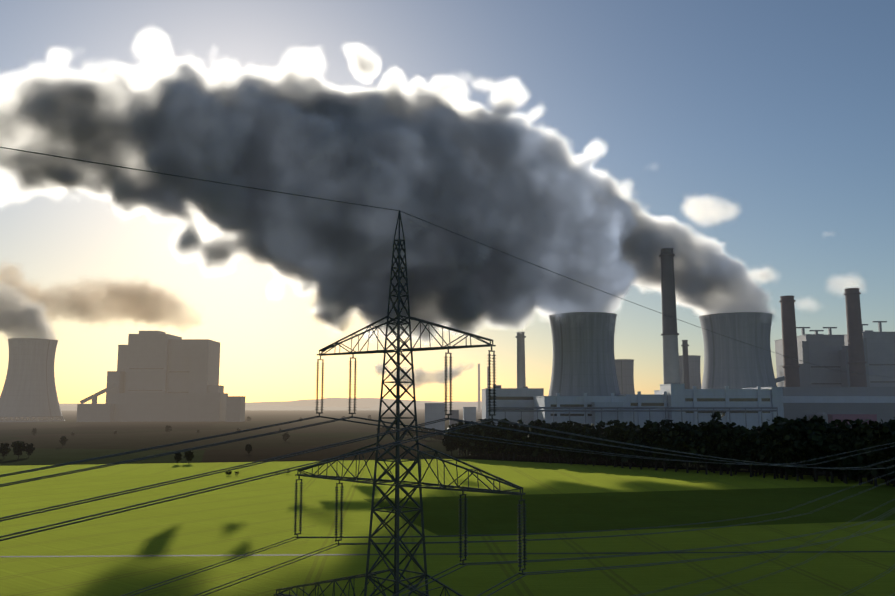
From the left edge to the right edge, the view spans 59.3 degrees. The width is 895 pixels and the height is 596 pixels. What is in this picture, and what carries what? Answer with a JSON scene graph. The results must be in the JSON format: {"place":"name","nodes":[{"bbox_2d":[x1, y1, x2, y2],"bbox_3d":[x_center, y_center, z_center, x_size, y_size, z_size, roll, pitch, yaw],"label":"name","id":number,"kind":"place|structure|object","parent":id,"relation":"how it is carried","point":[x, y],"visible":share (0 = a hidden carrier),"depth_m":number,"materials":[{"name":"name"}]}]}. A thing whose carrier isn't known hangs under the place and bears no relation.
{"place":"outdoors","nodes":[
{"label":"outdoors","id":0,"kind":"place"},
{"bbox_2d":[0,475,332,595],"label":"field","id":1,"kind":"structure","parent":0,"point":[245,518],"depth_m":216.41,"materials":[{"name":"plant"}]},
{"bbox_2d":[60,405,386,410],"bbox_3d":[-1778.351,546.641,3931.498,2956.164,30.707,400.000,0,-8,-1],"label":"ridge hill","id":2,"kind":"structure","parent":0,"point":[247,407],"depth_m":3972.85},
{"bbox_2d":[245,398,481,406],"bbox_3d":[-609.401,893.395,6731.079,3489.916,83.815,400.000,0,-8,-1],"label":"ridge hill","id":3,"kind":"structure","parent":0,"point":[343,402],"depth_m":6772.35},
{"bbox_2d":[371,403,481,408],"bbox_3d":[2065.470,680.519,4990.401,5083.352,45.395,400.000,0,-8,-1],"label":"ridge hill","id":4,"kind":"structure","parent":0,"point":[453,406],"depth_m":4938.80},
{"bbox_2d":[0,404,884,477],"bbox_3d":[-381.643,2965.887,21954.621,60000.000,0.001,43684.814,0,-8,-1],"label":"ground","id":5,"kind":"structure","parent":0,"point":[88,440],"depth_m":782.72,"materials":[{"name":"plant"}]},
{"bbox_2d":[0,443,10,458],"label":"tree","id":6,"kind":"object","parent":5,"relation":"on","point":[5,449],"visible":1,"depth_m":507.90,"materials":[{"name":"green plant"}]},
{"bbox_2d":[11,441,26,458],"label":"tree","id":7,"kind":"object","parent":5,"relation":"on","point":[19,447],"visible":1,"depth_m":508.05,"materials":[{"name":"green plant"}]},
{"bbox_2d":[25,443,34,455],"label":"tree","id":8,"kind":"object","parent":5,"relation":"on","point":[29,449],"visible":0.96,"depth_m":523.04,"materials":[{"name":"green plant"}]},
{"bbox_2d":[0,338,64,421],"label":"cooling tower","id":9,"kind":"structure","parent":5,"relation":"on","point":[29,389],"depth_m":1543.59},
{"bbox_2d":[59,436,67,445],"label":"tree","id":10,"kind":"object","parent":5,"relation":"on","point":[62,440],"visible":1,"depth_m":643.84,"materials":[{"name":"green plant"}]},
{"bbox_2d":[76,404,114,421],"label":"power plant building","id":11,"kind":"structure","parent":5,"relation":"on","point":[95,412],"depth_m":1512.34,"materials":[{"name":"black"}]},
{"bbox_2d":[80,383,116,403],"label":"conveyor","id":12,"kind":"object","parent":5,"relation":"on","point":[93,397],"visible":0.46,"depth_m":1530.06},
{"bbox_2d":[105,371,124,403],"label":"power plant building","id":13,"kind":"structure","parent":5,"relation":"on","point":[116,377],"depth_m":1571.00,"materials":[{"name":"black"}]},
{"bbox_2d":[117,345,127,392],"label":"building","id":14,"kind":"structure","parent":5,"relation":"on","point":[122,358],"depth_m":1600.67,"materials":[{"name":"black"}]},
{"bbox_2d":[125,334,181,392],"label":"building","id":15,"kind":"structure","parent":5,"relation":"on","point":[147,363],"depth_m":1586.20,"materials":[{"name":"black"}]},
{"bbox_2d":[139,331,165,333],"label":"rooftop structure","id":16,"kind":"object","parent":15,"relation":"on","point":[150,332],"visible":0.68,"depth_m":1624.13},
{"bbox_2d":[110,393,227,421],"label":"power plant building","id":17,"kind":"structure","parent":5,"relation":"on","point":[169,407],"depth_m":1535.79,"materials":[{"name":"black"}]},
{"bbox_2d":[167,339,219,392],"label":"building","id":18,"kind":"structure","parent":5,"relation":"on","point":[178,366],"depth_m":1598.15,"materials":[{"name":"black"}]},
{"bbox_2d":[189,346,216,392],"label":"building","id":19,"kind":"structure","parent":5,"relation":"on","point":[202,373],"depth_m":1583.18,"materials":[{"name":"black"}]},
{"bbox_2d":[207,385,223,392],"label":"power plant building","id":20,"kind":"structure","parent":5,"relation":"on","point":[215,388],"depth_m":1581.83,"materials":[{"name":"black"}]},
{"bbox_2d":[226,396,245,421],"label":"power plant building","id":21,"kind":"structure","parent":5,"relation":"on","point":[235,408],"depth_m":1518.85,"materials":[{"name":"black"}]},
{"bbox_2d":[245,443,251,453],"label":"tree","id":22,"kind":"object","parent":5,"relation":"on","point":[248,448],"visible":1,"depth_m":557.38,"materials":[{"name":"green plant"}]},
{"bbox_2d":[425,403,444,433],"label":"industrial building","id":23,"kind":"structure","parent":5,"relation":"on","point":[434,411],"depth_m":889.88,"materials":[{"name":"black"}]},
{"bbox_2d":[442,431,457,455],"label":"tree","id":24,"kind":"object","parent":5,"relation":"on","point":[449,442],"visible":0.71,"depth_m":536.98,"materials":[{"name":"green plant"}]},
{"bbox_2d":[449,410,458,428],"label":"industrial building","id":25,"kind":"structure","parent":5,"relation":"on","point":[455,414],"depth_m":919.75,"materials":[{"name":"black"}]},
{"bbox_2d":[453,423,464,455],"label":"tree","id":26,"kind":"object","parent":5,"relation":"on","point":[455,439],"visible":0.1,"depth_m":535.19,"materials":[{"name":"green plant"}]},
{"bbox_2d":[454,421,476,456],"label":"tree","id":27,"kind":"object","parent":5,"relation":"on","point":[460,441],"visible":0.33,"depth_m":529.96,"materials":[{"name":"green plant"}]},
{"bbox_2d":[463,407,475,424],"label":"industrial building","id":28,"kind":"structure","parent":5,"relation":"on","point":[469,413],"depth_m":870.98,"materials":[{"name":"black"}]},
{"bbox_2d":[465,421,486,457],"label":"tree","id":29,"kind":"object","parent":5,"relation":"on","point":[476,448],"visible":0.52,"depth_m":517.96,"materials":[{"name":"green plant"}]},
{"bbox_2d":[478,364,479,412],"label":"chimney","id":30,"kind":"object","parent":5,"relation":"on","point":[478,388],"visible":0.98,"depth_m":2979.07,"materials":[{"name":"concrete"}]},
{"bbox_2d":[473,418,494,457],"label":"tree","id":31,"kind":"object","parent":5,"relation":"on","point":[488,432],"visible":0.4,"depth_m":514.30,"materials":[{"name":"green plant"}]},
{"bbox_2d":[490,422,507,458],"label":"tree","id":32,"kind":"object","parent":5,"relation":"on","point":[495,435],"visible":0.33,"depth_m":507.35,"materials":[{"name":"green plant"}]},
{"bbox_2d":[481,385,543,425],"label":"hall","id":33,"kind":"structure","parent":5,"relation":"on","point":[524,391],"depth_m":714.81,"materials":[{"name":"black"}]},
{"bbox_2d":[507,419,525,458],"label":"tree","id":34,"kind":"object","parent":5,"relation":"on","point":[520,422],"depth_m":507.82,"materials":[{"name":"green plant"}]},
{"bbox_2d":[515,332,525,387],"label":"chimney","id":35,"kind":"object","parent":5,"relation":"on","point":[521,377],"visible":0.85,"depth_m":816.36,"materials":[{"name":"concrete"}]},
{"bbox_2d":[517,434,533,460],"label":"tree","id":36,"kind":"object","parent":5,"relation":"on","point":[523,449],"visible":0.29,"depth_m":492.23,"materials":[{"name":"green plant"}]},
{"bbox_2d":[522,423,546,462],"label":"tree","id":37,"kind":"object","parent":5,"relation":"on","point":[531,438],"visible":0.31,"depth_m":479.68,"materials":[{"name":"green plant"}]},
{"bbox_2d":[520,420,550,460],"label":"tree","id":38,"kind":"object","parent":5,"relation":"on","point":[537,424],"visible":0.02,"depth_m":495.59,"materials":[{"name":"green plant"}]},
{"bbox_2d":[536,419,554,461],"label":"tree","id":39,"kind":"object","parent":5,"relation":"on","point":[548,454],"visible":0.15,"depth_m":488.69,"materials":[{"name":"green plant"}]},
{"bbox_2d":[541,422,559,461],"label":"tree","id":40,"kind":"object","parent":5,"relation":"on","point":[554,425],"visible":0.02,"depth_m":485.43,"materials":[{"name":"green plant"}]},
{"bbox_2d":[534,393,626,424],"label":"hall","id":41,"kind":"structure","parent":5,"relation":"on","point":[548,401],"depth_m":635.92,"materials":[{"name":"black"}]},
{"bbox_2d":[548,312,620,395],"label":"cooling tower","id":42,"kind":"structure","parent":5,"relation":"on","point":[583,357],"depth_m":677.47,"materials":[{"name":"concrete"}]},
{"bbox_2d":[596,421,605,462],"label":"tree","id":43,"kind":"object","parent":5,"relation":"on","point":[600,424],"visible":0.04,"depth_m":481.96,"materials":[{"name":"green plant"}]},
{"bbox_2d":[591,402,623,428],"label":"hall","id":44,"kind":"structure","parent":5,"relation":"on","point":[606,417],"depth_m":623.49,"materials":[{"name":"black"}]},
{"bbox_2d":[615,359,634,394],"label":"industrial building","id":45,"kind":"structure","parent":5,"relation":"on","point":[625,372],"depth_m":1035.43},
{"bbox_2d":[490,397,769,415],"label":"hall window bands","id":46,"kind":"object","parent":5,"relation":"on","point":[636,404],"visible":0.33,"depth_m":638.43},
{"bbox_2d":[616,391,667,427],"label":"hall","id":47,"kind":"structure","parent":5,"relation":"on","point":[640,418],"depth_m":642.21,"materials":[{"name":"black"}]},
{"bbox_2d":[489,407,827,428],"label":"plant pipes","id":48,"kind":"object","parent":5,"relation":"on","point":[823,414],"visible":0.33,"depth_m":610.92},
{"bbox_2d":[659,248,679,383],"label":"tall chimney","id":49,"kind":"object","parent":5,"relation":"on","point":[671,371],"visible":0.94,"depth_m":747.12,"materials":[{"name":"concrete"}]},
{"bbox_2d":[681,340,689,388],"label":"chimney","id":50,"kind":"object","parent":5,"relation":"on","point":[684,345],"visible":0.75,"depth_m":900.32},
{"bbox_2d":[679,355,700,388],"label":"industrial building","id":51,"kind":"structure","parent":5,"relation":"on","point":[694,371],"depth_m":1036.54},
{"bbox_2d":[654,386,772,429],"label":"hall","id":52,"kind":"structure","parent":5,"relation":"on","point":[727,393],"depth_m":637.78,"materials":[{"name":"black"}]},
{"bbox_2d":[699,312,776,388],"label":"cooling tower","id":53,"kind":"structure","parent":5,"relation":"on","point":[732,363],"depth_m":776.90,"materials":[{"name":"concrete"}]},
{"bbox_2d":[742,387,783,422],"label":"hall","id":54,"kind":"structure","parent":5,"relation":"on","point":[776,396],"depth_m":637.26,"materials":[{"name":"black"}]},
{"bbox_2d":[779,295,799,386],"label":"smokestack","id":55,"kind":"object","parent":5,"relation":"on","point":[790,366],"visible":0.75,"depth_m":822.15,"materials":[{"name":"concrete"}]},
{"bbox_2d":[778,364,810,386],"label":"industrial building","id":56,"kind":"structure","parent":5,"relation":"on","point":[804,375],"depth_m":843.47,"materials":[{"name":"black"}]},
{"bbox_2d":[774,334,844,386],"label":"boiler","id":57,"kind":"object","parent":5,"relation":"on","point":[824,350],"visible":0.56,"depth_m":866.55,"materials":[{"name":"black"}]},
{"bbox_2d":[796,321,886,334],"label":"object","id":58,"kind":"structure","parent":57,"relation":"on","point":[830,330],"depth_m":890.00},
{"bbox_2d":[799,338,869,386],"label":"stair towers","id":59,"kind":"structure","parent":5,"relation":"on","point":[804,350],"depth_m":857.80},
{"bbox_2d":[782,387,894,395],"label":"industrial building","id":60,"kind":"structure","parent":5,"relation":"on","point":[838,391],"depth_m":801.24,"materials":[{"name":"black"}]},
{"bbox_2d":[783,403,894,423],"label":"industrial building","id":61,"kind":"structure","parent":5,"relation":"on","point":[884,412],"depth_m":688.93,"materials":[{"name":"black"}]},
{"bbox_2d":[783,396,894,402],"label":"industrial building","id":62,"kind":"structure","parent":5,"relation":"on","point":[838,399],"depth_m":760.10,"materials":[{"name":"black"}]},
{"bbox_2d":[827,414,876,427],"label":"building","id":63,"kind":"structure","parent":5,"relation":"on","point":[853,417],"depth_m":668.33,"materials":[{"name":"pink"}]},
{"bbox_2d":[844,288,866,386],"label":"red chimney","id":64,"kind":"object","parent":5,"relation":"on","point":[856,362],"visible":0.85,"depth_m":823.84,"materials":[{"name":"concrete"}]},
{"bbox_2d":[844,330,894,386],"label":"boiler","id":65,"kind":"object","parent":5,"relation":"on","point":[881,353],"visible":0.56,"depth_m":877.31,"materials":[{"name":"black"}]},
{"bbox_2d":[0,403,894,595],"bbox_3d":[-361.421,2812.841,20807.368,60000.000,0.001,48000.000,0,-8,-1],"label":"ground","id":66,"kind":"structure","parent":0,"point":[832,574],"depth_m":199.90,"materials":[{"name":"plant"}]},
{"bbox_2d":[174,453,181,462],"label":"tree","id":67,"kind":"object","parent":66,"relation":"on","point":[178,457],"visible":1,"depth_m":464.73,"materials":[{"name":"green plant"}]},
{"bbox_2d":[184,451,193,463],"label":"tree","id":68,"kind":"object","parent":66,"relation":"on","point":[189,455],"visible":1,"depth_m":470.63,"materials":[{"name":"green plant"}]},
{"bbox_2d":[0,147,894,595],"bbox_3d":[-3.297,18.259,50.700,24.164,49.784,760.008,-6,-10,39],"label":"pylon","id":69,"kind":"object","parent":66,"relation":"on","point":[396,507],"visible":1,"depth_m":51.49,"materials":[{"name":"metal"}]},
{"bbox_2d":[552,420,579,463],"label":"tree","id":70,"kind":"object","parent":66,"relation":"on","point":[569,427],"visible":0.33,"depth_m":468.45,"materials":[{"name":"green plant"}]},
{"bbox_2d":[558,434,578,464],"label":"tree","id":71,"kind":"object","parent":66,"relation":"on","point":[568,454],"visible":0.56,"depth_m":461.43,"materials":[{"name":"green plant"}]},
{"bbox_2d":[568,423,602,464],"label":"tree","id":72,"kind":"object","parent":66,"relation":"on","point":[587,431],"visible":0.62,"depth_m":458.92,"materials":[{"name":"green plant"}]},
{"bbox_2d":[598,430,619,466],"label":"tree","id":73,"kind":"object","parent":66,"relation":"on","point":[607,450],"visible":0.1,"depth_m":445.15,"materials":[{"name":"green plant"}]},
{"bbox_2d":[603,419,633,467],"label":"tree","id":74,"kind":"object","parent":66,"relation":"on","point":[612,434],"visible":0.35,"depth_m":439.91,"materials":[{"name":"green plant"}]},
{"bbox_2d":[608,425,639,468],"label":"tree","id":75,"kind":"object","parent":66,"relation":"on","point":[632,431],"visible":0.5,"depth_m":432.34,"materials":[{"name":"green plant"}]},
{"bbox_2d":[625,431,649,469],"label":"tree","id":76,"kind":"object","parent":66,"relation":"on","point":[639,442],"visible":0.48,"depth_m":428.61,"materials":[{"name":"green plant"}]},
{"bbox_2d":[637,420,666,469],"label":"tree","id":77,"kind":"object","parent":66,"relation":"on","point":[644,432],"visible":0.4,"depth_m":425.39,"materials":[{"name":"green plant"}]},
{"bbox_2d":[646,423,674,471],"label":"tree","id":78,"kind":"object","parent":66,"relation":"on","point":[662,439],"visible":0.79,"depth_m":416.97,"materials":[{"name":"green plant"}]},
{"bbox_2d":[661,435,682,471],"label":"tree","id":79,"kind":"object","parent":66,"relation":"on","point":[676,464],"visible":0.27,"depth_m":414.52,"materials":[{"name":"green plant"}]},
{"bbox_2d":[658,419,688,469],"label":"tree","id":80,"kind":"object","parent":66,"relation":"on","point":[667,421],"visible":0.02,"depth_m":429.59,"materials":[{"name":"green plant"}]},
{"bbox_2d":[668,422,700,472],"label":"tree","id":81,"kind":"object","parent":66,"relation":"on","point":[681,432],"visible":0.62,"depth_m":409.62,"materials":[{"name":"green plant"}]},
{"bbox_2d":[682,436,706,472],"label":"tree","id":82,"kind":"object","parent":66,"relation":"on","point":[685,450],"visible":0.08,"depth_m":408.71,"materials":[{"name":"green plant"}]},
{"bbox_2d":[686,429,717,473],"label":"tree","id":83,"kind":"object","parent":66,"relation":"on","point":[700,448],"visible":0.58,"depth_m":400.08,"materials":[{"name":"green plant"}]},
{"bbox_2d":[698,411,725,472],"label":"tree","id":84,"kind":"object","parent":66,"relation":"on","point":[717,414],"visible":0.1,"depth_m":408.65,"materials":[{"name":"green plant"}]},
{"bbox_2d":[690,422,734,474],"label":"tree","id":85,"kind":"object","parent":66,"relation":"on","point":[710,427],"visible":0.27,"depth_m":398.74,"materials":[{"name":"green plant"}]},
{"bbox_2d":[711,422,747,475],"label":"tree","id":86,"kind":"object","parent":66,"relation":"on","point":[725,444],"visible":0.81,"depth_m":391.79,"materials":[{"name":"green plant"}]},
{"bbox_2d":[722,456,746,474],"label":"tree","id":87,"kind":"object","parent":66,"relation":"on","point":[740,466],"visible":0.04,"depth_m":397.75,"materials":[{"name":"green plant"}]},
{"bbox_2d":[732,425,760,476],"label":"tree","id":88,"kind":"object","parent":66,"relation":"on","point":[747,434],"visible":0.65,"depth_m":386.44,"materials":[{"name":"green plant"}]},
{"bbox_2d":[744,439,759,475],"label":"tree","id":89,"kind":"object","parent":66,"relation":"on","point":[750,442],"visible":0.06,"depth_m":389.72,"materials":[{"name":"green plant"}]},
{"bbox_2d":[744,421,768,474],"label":"tree","id":90,"kind":"object","parent":66,"relation":"on","point":[764,424],"visible":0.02,"depth_m":401.39,"materials":[{"name":"green plant"}]},
{"bbox_2d":[747,444,778,477],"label":"tree","id":91,"kind":"object","parent":66,"relation":"on","point":[762,457],"visible":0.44,"depth_m":381.01,"materials":[{"name":"green plant"}]},
{"bbox_2d":[752,430,779,478],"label":"tree","id":92,"kind":"object","parent":66,"relation":"on","point":[767,447],"visible":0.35,"depth_m":377.87,"materials":[{"name":"green plant"}]},
{"bbox_2d":[760,424,794,477],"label":"tree","id":93,"kind":"object","parent":66,"relation":"on","point":[781,474],"visible":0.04,"depth_m":380.23,"materials":[{"name":"green plant"}]},
{"bbox_2d":[753,418,809,479],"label":"tree","id":94,"kind":"object","parent":66,"relation":"on","point":[775,427],"visible":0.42,"depth_m":373.04,"materials":[{"name":"green plant"}]},
{"bbox_2d":[766,416,798,473],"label":"tree","id":95,"kind":"object","parent":66,"relation":"on","point":[776,419],"depth_m":390.50,"materials":[{"name":"green plant"}]},
{"bbox_2d":[773,425,814,480],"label":"tree","id":96,"kind":"object","parent":66,"relation":"on","point":[787,456],"visible":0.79,"depth_m":364.79,"materials":[{"name":"green plant"}]},
{"bbox_2d":[789,462,812,479],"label":"tree","id":97,"kind":"object","parent":66,"relation":"on","point":[800,469],"visible":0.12,"depth_m":371.94,"materials":[{"name":"green plant"}]},
{"bbox_2d":[784,415,835,481],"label":"tree","id":98,"kind":"object","parent":66,"relation":"on","point":[815,433],"visible":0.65,"depth_m":362.29,"materials":[{"name":"green plant"}]},
{"bbox_2d":[796,417,841,479],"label":"tree","id":99,"kind":"object","parent":66,"relation":"on","point":[823,420],"depth_m":371.89,"materials":[{"name":"green plant"}]},
{"bbox_2d":[816,458,829,480],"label":"tree","id":100,"kind":"object","parent":66,"relation":"on","point":[821,470],"visible":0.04,"depth_m":366.81,"materials":[{"name":"green plant"}]},
{"bbox_2d":[808,430,843,482],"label":"tree","id":101,"kind":"object","parent":66,"relation":"on","point":[823,455],"visible":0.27,"depth_m":358.63,"materials":[{"name":"green plant"}]},
{"bbox_2d":[817,419,866,483],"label":"tree","id":102,"kind":"object","parent":66,"relation":"on","point":[835,448],"visible":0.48,"depth_m":353.01,"materials":[{"name":"green plant"}]},
{"bbox_2d":[835,418,868,483],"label":"tree","id":103,"kind":"object","parent":66,"relation":"on","point":[852,434],"visible":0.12,"depth_m":354.66,"materials":[{"name":"green plant"}]},
{"bbox_2d":[839,439,871,484],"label":"tree","id":104,"kind":"object","parent":66,"relation":"on","point":[860,461],"visible":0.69,"depth_m":346.94,"materials":[{"name":"green plant"}]},
{"bbox_2d":[860,419,881,482],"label":"tree","id":105,"kind":"object","parent":66,"relation":"on","point":[870,423],"depth_m":360.43,"materials":[{"name":"green plant"}]},
{"bbox_2d":[850,422,892,485],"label":"tree","id":106,"kind":"object","parent":66,"relation":"on","point":[873,437],"visible":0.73,"depth_m":344.02,"materials":[{"name":"green plant"}]},
{"bbox_2d":[0,551,894,556],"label":"road","id":107,"kind":"structure","parent":0,"point":[438,554],"depth_m":189.20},
{"bbox_2d":[0,0,894,402],"label":"sky","id":108,"kind":"structure","parent":0,"point":[753,141],"materials":[{"name":"blue"}]},
{"bbox_2d":[364,485,894,535],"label":"dark field","id":109,"kind":"structure","parent":0,"point":[545,513],"depth_m":269.10,"materials":[{"name":"plant"}]},
{"bbox_2d":[873,446,889,485],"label":"tree","id":110,"kind":"object","parent":109,"relation":"on","point":[886,477],"visible":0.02,"depth_m":347.23,"materials":[{"name":"green plant"}]},
{"bbox_2d":[873,417,894,481],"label":"tree","id":111,"kind":"object","parent":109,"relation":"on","point":[888,429],"visible":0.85,"depth_m":338.48,"materials":[{"name":"green plant"}]},
{"bbox_2d":[875,445,894,486],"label":"tree","id":112,"kind":"object","parent":109,"relation":"on","point":[888,463],"visible":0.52,"depth_m":339.88,"materials":[{"name":"green plant"}]},
{"bbox_2d":[660,384,685,427],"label":"industrial building","id":113,"kind":"structure","parent":0,"point":[676,395],"depth_m":634.26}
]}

